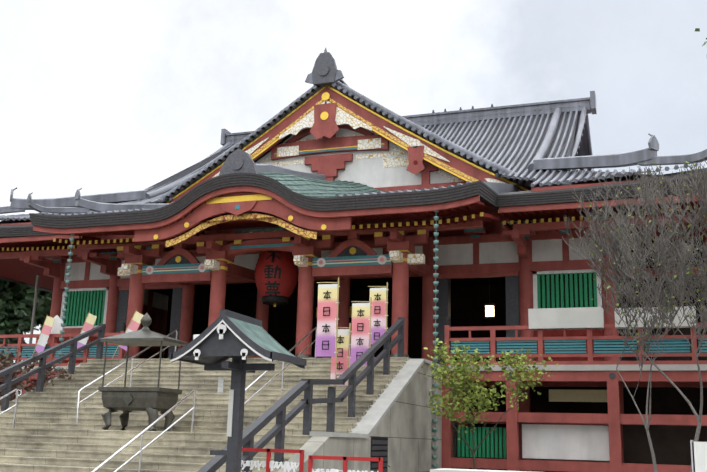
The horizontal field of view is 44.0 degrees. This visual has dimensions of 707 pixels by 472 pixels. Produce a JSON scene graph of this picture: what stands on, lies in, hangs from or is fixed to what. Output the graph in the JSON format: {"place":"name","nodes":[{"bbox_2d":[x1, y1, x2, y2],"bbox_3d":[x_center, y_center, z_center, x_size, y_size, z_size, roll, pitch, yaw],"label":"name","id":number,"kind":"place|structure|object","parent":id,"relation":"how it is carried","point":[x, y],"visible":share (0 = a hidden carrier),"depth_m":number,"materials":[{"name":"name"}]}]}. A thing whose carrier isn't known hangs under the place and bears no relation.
{"place":"outdoors","nodes":[
{"label":"outdoors","id":0,"kind":"place"},
{"bbox_2d":[0,341,74,404],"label":"shrub","id":1,"kind":"object","parent":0,"point":[4,360],"depth_m":27.65,"materials":[{"name":"green plant"}]},
{"bbox_2d":[26,310,136,372],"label":"bamboo banners","id":2,"kind":"object","parent":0,"point":[80,333],"visible":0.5,"depth_m":33.52,"materials":[{"name":"white fabric"}]},
{"bbox_2d":[35,342,126,352],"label":"purple banners","id":3,"kind":"object","parent":2,"relation":"attached to","point":[39,348],"visible":0.57,"depth_m":33.44,"materials":[{"name":"fabric"}]},
{"bbox_2d":[37,329,132,346],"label":"white banners","id":4,"kind":"object","parent":2,"relation":"attached to","point":[43,340],"visible":0.55,"depth_m":33.95,"materials":[{"name":"white fabric"}]},
{"bbox_2d":[41,320,139,335],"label":"pink banners","id":5,"kind":"object","parent":2,"relation":"attached to","point":[133,326],"visible":0.86,"depth_m":33.45,"materials":[{"name":"pink fabric"}]},
{"bbox_2d":[45,311,143,326],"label":"cream banners","id":6,"kind":"object","parent":2,"relation":"attached to","point":[91,318],"visible":0.93,"depth_m":33.47,"materials":[{"name":"beige fabric"}]},
{"bbox_2d":[50,315,199,339],"bbox_3d":[-8.600,3.555,32.814,7.825,1.500,0.131,-5,-15,27],"label":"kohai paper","id":7,"kind":"object","parent":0,"point":[56,327],"visible":0.26,"depth_m":34.47,"materials":[{"name":"white paper"}]},
{"bbox_2d":[12,363,441,471],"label":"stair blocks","id":8,"kind":"structure","parent":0,"point":[406,425],"depth_m":24.11,"materials":[{"name":"grey concrete"}]},
{"bbox_2d":[241,228,284,232],"bbox_3d":[-3.412,-0.092,32.981,1.800,0.350,0.030,-3,-14,19],"label":"beam","id":9,"kind":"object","parent":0,"point":[264,230],"visible":0.21,"depth_m":32.98,"materials":[{"name":"black wood"}]},
{"bbox_2d":[124,354,408,358],"bbox_3d":[-3.508,4.596,31.974,11.600,0.460,0.800,-3,-14,19],"label":"offering box","id":10,"kind":"object","parent":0,"point":[310,356],"visible":0.21,"depth_m":31.13,"materials":[{"name":"brown wood"}]},
{"bbox_2d":[142,243,392,274],"bbox_3d":[-3.405,0.835,32.855,10.220,0.950,0.380,-3,-14,19],"label":"beam","id":11,"kind":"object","parent":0,"point":[193,265],"visible":0.45,"depth_m":32.51,"materials":[{"name":"teal wood"}]},
{"bbox_2d":[0,180,636,224],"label":"red roof","id":12,"kind":"object","parent":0,"point":[557,187],"visible":0.07,"depth_m":30.65,"materials":[{"name":"red wood"}]},
{"bbox_2d":[163,87,525,213],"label":"gable","id":13,"kind":"structure","parent":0,"point":[329,166],"depth_m":39.61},
{"bbox_2d":[274,145,383,155],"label":"gable beam","id":14,"kind":"structure","parent":13,"relation":"attached to","point":[328,150],"depth_m":39.98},
{"bbox_2d":[172,101,520,214],"bbox_3d":[-1.232,-3.433,39.754,19.000,5.510,0.715,-3,-14,19],"label":"gable ornament","id":15,"kind":"object","parent":13,"relation":"attached to","point":[342,117],"visible":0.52,"depth_m":39.42,"materials":[{"name":"white wood"}]},
{"bbox_2d":[164,85,529,203],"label":"gold gable trim","id":16,"kind":"structure","parent":13,"relation":"attached to","point":[325,98],"depth_m":39.64,"materials":[{"name":"gold metal"}]},
{"bbox_2d":[250,98,478,181],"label":"gable trim","id":17,"kind":"structure","parent":13,"relation":"attached to","point":[376,128],"depth_m":39.20,"materials":[{"name":"gold metal"}]},
{"bbox_2d":[0,327,706,471],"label":"stairs","id":18,"kind":"structure","parent":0,"point":[45,417],"depth_m":23.62,"materials":[{"name":"beige stone"}]},
{"bbox_2d":[98,313,187,431],"bbox_3d":[-5.353,3.443,22.153,1.840,3.035,1.200,-3,-14,19],"label":"incense burner","id":19,"kind":"object","parent":18,"relation":"on","point":[151,401],"visible":0.96,"depth_m":21.73,"materials":[{"name":"grey metal"}]},
{"bbox_2d":[2,434,305,471],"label":"stair grime","id":20,"kind":"object","parent":18,"relation":"on","point":[106,451],"visible":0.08,"depth_m":19.59,"materials":[{"name":"stone"}]},
{"bbox_2d":[0,317,404,471],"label":"stair railing","id":21,"kind":"object","parent":18,"relation":"on","point":[277,409],"visible":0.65,"depth_m":22.08,"materials":[{"name":"metal"}]},
{"bbox_2d":[317,278,387,415],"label":"banner poles","id":22,"kind":"object","parent":18,"relation":"on","point":[349,327],"visible":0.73,"depth_m":22.47,"materials":[{"name":"beige wood"}]},
{"bbox_2d":[315,284,337,356],"bbox_3d":[-0.671,2.103,21.898,0.554,1.814,0.083,-3,-14,19],"label":"banner cloth","id":23,"kind":"object","parent":22,"relation":"hanging from","point":[330,321],"visible":0.88,"depth_m":21.88,"materials":[{"name":"multicoloured fabric"}]},
{"bbox_2d":[330,329,348,385],"bbox_3d":[-0.351,3.125,22.564,0.482,1.442,0.074,-2,-14,16],"label":"banner cloth","id":24,"kind":"object","parent":22,"relation":"hanging from","point":[344,333],"visible":0.67,"depth_m":22.56,"materials":[{"name":"fabric"}]},
{"bbox_2d":[350,303,369,364],"bbox_3d":[0.190,2.718,24.272,0.548,1.720,0.081,-3,-14,18],"label":"banner cloth","id":25,"kind":"object","parent":22,"relation":"hanging from","point":[356,334],"visible":0.75,"depth_m":24.29,"materials":[{"name":"multicoloured fabric"}]},
{"bbox_2d":[369,288,386,343],"bbox_3d":[0.719,2.356,25.796,0.554,1.674,0.056,-3,-14,19],"label":"banner cloth","id":26,"kind":"object","parent":22,"relation":"hanging from","point":[381,316],"visible":0.73,"depth_m":25.81,"materials":[{"name":"multicoloured fabric"}]},
{"bbox_2d":[0,0,706,395],"label":"sky","id":27,"kind":"structure","parent":0,"point":[97,96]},
{"bbox_2d":[322,286,388,383],"bbox_3d":[0.108,2.572,23.699,0.430,2.968,4.152,-3,-14,19],"label":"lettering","id":28,"kind":"object","parent":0,"point":[340,337],"depth_m":22.59},
{"bbox_2d":[430,468,531,471],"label":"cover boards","id":29,"kind":"object","parent":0,"point":[452,470],"visible":1,"depth_m":13.08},
{"bbox_2d":[421,338,557,468],"bbox_3d":[3.465,5.317,24.051,4.166,4.786,2.506,7,-14,-22],"label":"small tree","id":30,"kind":"object","parent":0,"point":[460,370],"depth_m":24.08,"materials":[{"name":"green plant"}]},
{"bbox_2d":[485,306,493,315],"bbox_3d":[5.569,3.090,35.733,0.300,0.450,0.300,-3,-14,19],"label":"hall lamp","id":31,"kind":"object","parent":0,"point":[489,310],"visible":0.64,"depth_m":35.60,"materials":[{"name":"white paper"}]},
{"bbox_2d":[528,306,695,329],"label":"wall panels","id":32,"kind":"object","parent":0,"point":[563,318],"visible":0.68,"depth_m":27.43,"materials":[{"name":"white paint"}]},
{"label":"ground","id":33,"kind":"structure","parent":0,"visible":0},
{"bbox_2d":[0,280,27,302],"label":"tree","id":34,"kind":"object","parent":33,"relation":"on","point":[6,287],"visible":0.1,"depth_m":49.69,"materials":[{"name":"green plant"}]},
{"bbox_2d":[0,220,51,362],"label":"tree","id":35,"kind":"object","parent":33,"relation":"on","point":[15,309],"visible":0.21,"depth_m":62.14,"materials":[{"name":"green plant"}]},
{"bbox_2d":[6,293,51,361],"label":"tree","id":36,"kind":"object","parent":33,"relation":"on","point":[40,317],"depth_m":72.41,"materials":[{"name":"plant"}]},
{"bbox_2d":[29,275,38,343],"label":"pole","id":37,"kind":"object","parent":33,"relation":"on","point":[34,306],"visible":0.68,"depth_m":43.18,"materials":[{"name":"concrete"}]},
{"bbox_2d":[169,309,306,471],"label":"post","id":38,"kind":"object","parent":33,"relation":"on","point":[215,351],"visible":0.79,"depth_m":14.19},
{"bbox_2d":[170,320,271,392],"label":"roof trim","id":39,"kind":"structure","parent":38,"relation":"attached to","point":[221,329],"depth_m":14.04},
{"bbox_2d":[227,390,233,436],"bbox_3d":[-2.010,2.889,14.280,0.080,0.750,0.020,-3,-14,19],"label":"sign","id":40,"kind":"object","parent":38,"relation":"attached to","point":[230,413],"visible":1,"depth_m":14.27,"materials":[{"name":"white"}]},
{"bbox_2d":[229,317,295,356],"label":"roof","id":41,"kind":"structure","parent":38,"relation":"on","point":[260,336],"depth_m":14.49,"materials":[{"name":"teal metal"}]},
{"bbox_2d":[242,448,382,471],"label":"red rack frame","id":42,"kind":"object","parent":33,"relation":"on","point":[310,461],"visible":0.81,"depth_m":13.99,"materials":[{"name":"red metal"}]},
{"bbox_2d":[242,461,364,471],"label":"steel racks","id":43,"kind":"object","parent":42,"relation":"attached to","point":[298,463],"depth_m":14.20,"materials":[{"name":"metal"}]},
{"bbox_2d":[241,460,377,471],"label":"paper fortunes","id":44,"kind":"object","parent":42,"relation":"attached to","point":[287,466],"visible":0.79,"depth_m":14.53,"materials":[{"name":"white paper"}]},
{"bbox_2d":[0,316,706,471],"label":"stage","id":45,"kind":"object","parent":33,"relation":"on","point":[615,419],"depth_m":27.39,"materials":[{"name":"red wood"}]},
{"bbox_2d":[77,220,482,357],"bbox_3d":[-3.111,2.579,33.426,16.600,5.070,5.442,-3,-14,19],"label":"kohai","id":46,"kind":"object","parent":45,"relation":"on","point":[212,249],"depth_m":32.35,"materials":[{"name":"red wood"}]},
{"bbox_2d":[175,231,355,262],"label":"rosettes","id":47,"kind":"object","parent":46,"relation":"attached to","point":[352,250],"visible":0.6,"depth_m":32.32,"materials":[{"name":"gold metal"}]},
{"bbox_2d":[142,258,389,271],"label":"beam","id":48,"kind":"structure","parent":46,"relation":"attached to","point":[320,263],"depth_m":31.80,"materials":[{"name":"wood"}]},
{"bbox_2d":[142,260,390,271],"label":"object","id":49,"kind":"object","parent":46,"relation":"attached to","point":[312,264],"visible":0.29,"depth_m":31.70,"materials":[{"name":"red wood"}]},
{"bbox_2d":[166,226,367,264],"bbox_3d":[-3.391,0.314,32.978,8.300,1.280,0.160,-3,-14,19],"label":"strut","id":50,"kind":"object","parent":46,"relation":"attached to","point":[345,252],"visible":0.17,"depth_m":32.98,"materials":[{"name":"red wood"}]},
{"bbox_2d":[117,251,424,276],"bbox_3d":[-3.546,1.032,32.422,12.500,0.320,1.100,-3,-14,19],"label":"carved beam end","id":51,"kind":"object","parent":46,"relation":"attached to","point":[125,270],"visible":0.98,"depth_m":31.51,"materials":[{"name":"white wood"}]},
{"bbox_2d":[117,229,425,272],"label":"blocks","id":52,"kind":"structure","parent":46,"relation":"attached to","point":[286,239],"depth_m":32.53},
{"bbox_2d":[262,251,288,305],"bbox_3d":[-3.076,1.331,34.166,1.048,2.600,1.399,-3,-14,19],"label":"black lantern","id":53,"kind":"object","parent":46,"relation":"attached to","point":[270,299],"visible":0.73,"depth_m":33.57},
{"bbox_2d":[254,251,297,297],"bbox_3d":[-3.024,1.493,34.303,1.724,1.910,1.724,-3,-14,19],"label":"red lantern","id":54,"kind":"object","parent":53,"relation":"attached to","point":[287,281],"visible":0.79,"depth_m":33.69,"materials":[{"name":"red paper"}]},
{"bbox_2d":[0,186,706,295],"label":"porch roof","id":55,"kind":"object","parent":46,"relation":"on","point":[279,206],"depth_m":31.79,"materials":[{"name":"red wood"}]},
{"bbox_2d":[219,149,257,175],"bbox_3d":[-4.115,-2.642,31.365,1.500,1.000,0.260,-3,-14,19],"label":"roof ridge ornament","id":56,"kind":"object","parent":55,"relation":"on","point":[239,161],"visible":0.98,"depth_m":31.25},
{"bbox_2d":[165,213,316,246],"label":"trim","id":57,"kind":"structure","parent":55,"relation":"attached to","point":[247,216],"depth_m":31.19,"materials":[{"name":"gold metal"}]},
{"bbox_2d":[151,172,385,209],"bbox_3d":[-2.677,-1.813,35.357,7.300,3.474,8.816,-3,-14,19],"label":"porch roof","id":58,"kind":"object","parent":55,"relation":"attached to","point":[305,186],"visible":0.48,"depth_m":33.11,"materials":[{"name":"teal metal"}]},
{"bbox_2d":[27,164,585,215],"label":"tiled roof","id":59,"kind":"structure","parent":55,"relation":"on","point":[83,207],"depth_m":34.59,"materials":[{"name":"grey tile"}]},
{"bbox_2d":[53,205,624,262],"bbox_3d":[-3.130,-0.298,33.821,25.870,0.510,5.995,-3,-14,19],"label":"end cap","id":60,"kind":"object","parent":55,"relation":"attached to","point":[238,207],"visible":0.38,"depth_m":34.03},
{"bbox_2d":[57,194,623,259],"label":"trim","id":61,"kind":"structure","parent":55,"relation":"attached to","point":[257,197],"depth_m":31.25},
{"bbox_2d":[2,192,697,250],"bbox_3d":[-3.469,-0.581,32.895,40.510,1.561,4.000,-3,-14,19],"label":"roof eave","id":62,"kind":"object","parent":55,"relation":"attached to","point":[392,225],"visible":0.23,"depth_m":31.15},
{"bbox_2d":[0,168,706,292],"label":"roof eaves","id":63,"kind":"object","parent":55,"relation":"on","point":[489,196],"visible":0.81,"depth_m":30.35,"materials":[{"name":"grey tile"}]},
{"bbox_2d":[55,211,438,468],"bbox_3d":[-4.113,4.085,29.862,14.390,9.680,0.181,-3,-14,19],"label":"chain","id":64,"kind":"object","parent":63,"relation":"hanging from","point":[435,324],"visible":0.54,"depth_m":28.13,"materials":[{"name":"teal metal"}]},
{"bbox_2d":[0,91,706,222],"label":"roof tile","id":65,"kind":"object","parent":55,"relation":"on","point":[584,160],"depth_m":42.79,"materials":[{"name":"grey tile"}]},
{"bbox_2d":[154,47,539,203],"bbox_3d":[0.165,-4.014,43.848,19.362,7.505,9.526,-3,-14,19],"label":"gable roof edge","id":66,"kind":"object","parent":65,"relation":"on","point":[340,85],"depth_m":39.71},
{"bbox_2d":[312,52,336,85],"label":"roof ridge ornament","id":67,"kind":"object","parent":66,"relation":"on","point":[324,70],"visible":0.98,"depth_m":40.06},
{"bbox_2d":[432,104,492,112],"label":"pigeons","id":68,"kind":"object","parent":65,"relation":"on","point":[460,108],"visible":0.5,"depth_m":49.80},
{"bbox_2d":[615,238,706,360],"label":"porch roof interior","id":69,"kind":"object","parent":55,"relation":"attached to","point":[685,331],"depth_m":33.47,"materials":[{"name":"red wood"}]},
{"bbox_2d":[46,212,619,362],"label":"hall","id":70,"kind":"structure","parent":45,"relation":"on","point":[523,269],"depth_m":34.53,"materials":[{"name":"red wood"}]},
{"bbox_2d":[115,276,519,364],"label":"door","id":71,"kind":"structure","parent":70,"relation":"attached to","point":[443,295],"depth_m":34.28,"materials":[{"name":"wood"}]},
{"bbox_2d":[63,272,597,325],"bbox_3d":[-2.123,2.741,36.236,23.610,1.610,0.100,-3,-14,19],"label":"lattice window","id":72,"kind":"structure","parent":70,"relation":"attached to","point":[80,305],"depth_m":33.03,"materials":[{"name":"green wood"}]},
{"bbox_2d":[151,273,583,360],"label":"hall interior","id":73,"kind":"object","parent":70,"relation":"in","point":[469,298],"visible":0.07,"depth_m":44.08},
{"bbox_2d":[316,306,351,317],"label":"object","id":74,"kind":"object","parent":73,"relation":"in","point":[350,314],"depth_m":40.83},
{"bbox_2d":[0,338,706,356],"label":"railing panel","id":75,"kind":"object","parent":45,"relation":"attached to","point":[453,348],"visible":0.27,"depth_m":27.70,"materials":[{"name":"wood"}]},
{"bbox_2d":[458,427,506,457],"bbox_3d":[4.126,6.629,28.118,1.575,0.950,0.070,-3,-14,19],"label":"slatted window","id":76,"kind":"structure","parent":45,"relation":"attached to","point":[487,439],"depth_m":28.06,"materials":[{"name":"green wood"}]},
{"bbox_2d":[442,373,615,378],"bbox_3d":[6.923,4.344,27.183,8.550,0.190,0.030,-3,-14,19],"label":"end cap","id":77,"kind":"object","parent":45,"relation":"attached to","point":[612,375],"visible":0.52,"depth_m":26.83,"materials":[{"name":"red wood"}]},
{"bbox_2d":[549,389,607,401],"bbox_3d":[7.526,5.322,29.138,2.000,0.400,0.050,-3,-14,19],"label":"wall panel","id":78,"kind":"object","parent":45,"relation":"attached to","point":[555,395],"visible":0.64,"depth_m":29.13,"materials":[{"name":"beige wood"}]},
{"bbox_2d":[469,387,706,471],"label":"lower wall openings","id":79,"kind":"object","parent":45,"relation":"attached to","point":[671,445],"visible":0.25,"depth_m":29.15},
{"bbox_2d":[562,163,706,471],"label":"bare tree","id":80,"kind":"object","parent":33,"relation":"on","point":[600,240],"depth_m":23.63,"materials":[{"name":"plant"}]},
{"bbox_2d":[575,149,706,471],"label":"bare tree","id":81,"kind":"object","parent":33,"relation":"on","point":[685,247],"depth_m":21.00,"materials":[{"name":"grey plant"}]},
{"bbox_2d":[679,156,706,224],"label":"bare tree","id":82,"kind":"object","parent":33,"relation":"on","point":[696,170],"depth_m":21.95,"materials":[{"name":"grey plant"}]},
{"bbox_2d":[690,440,706,471],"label":"boards","id":83,"kind":"object","parent":33,"relation":"on","point":[700,455],"depth_m":12.11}
]}

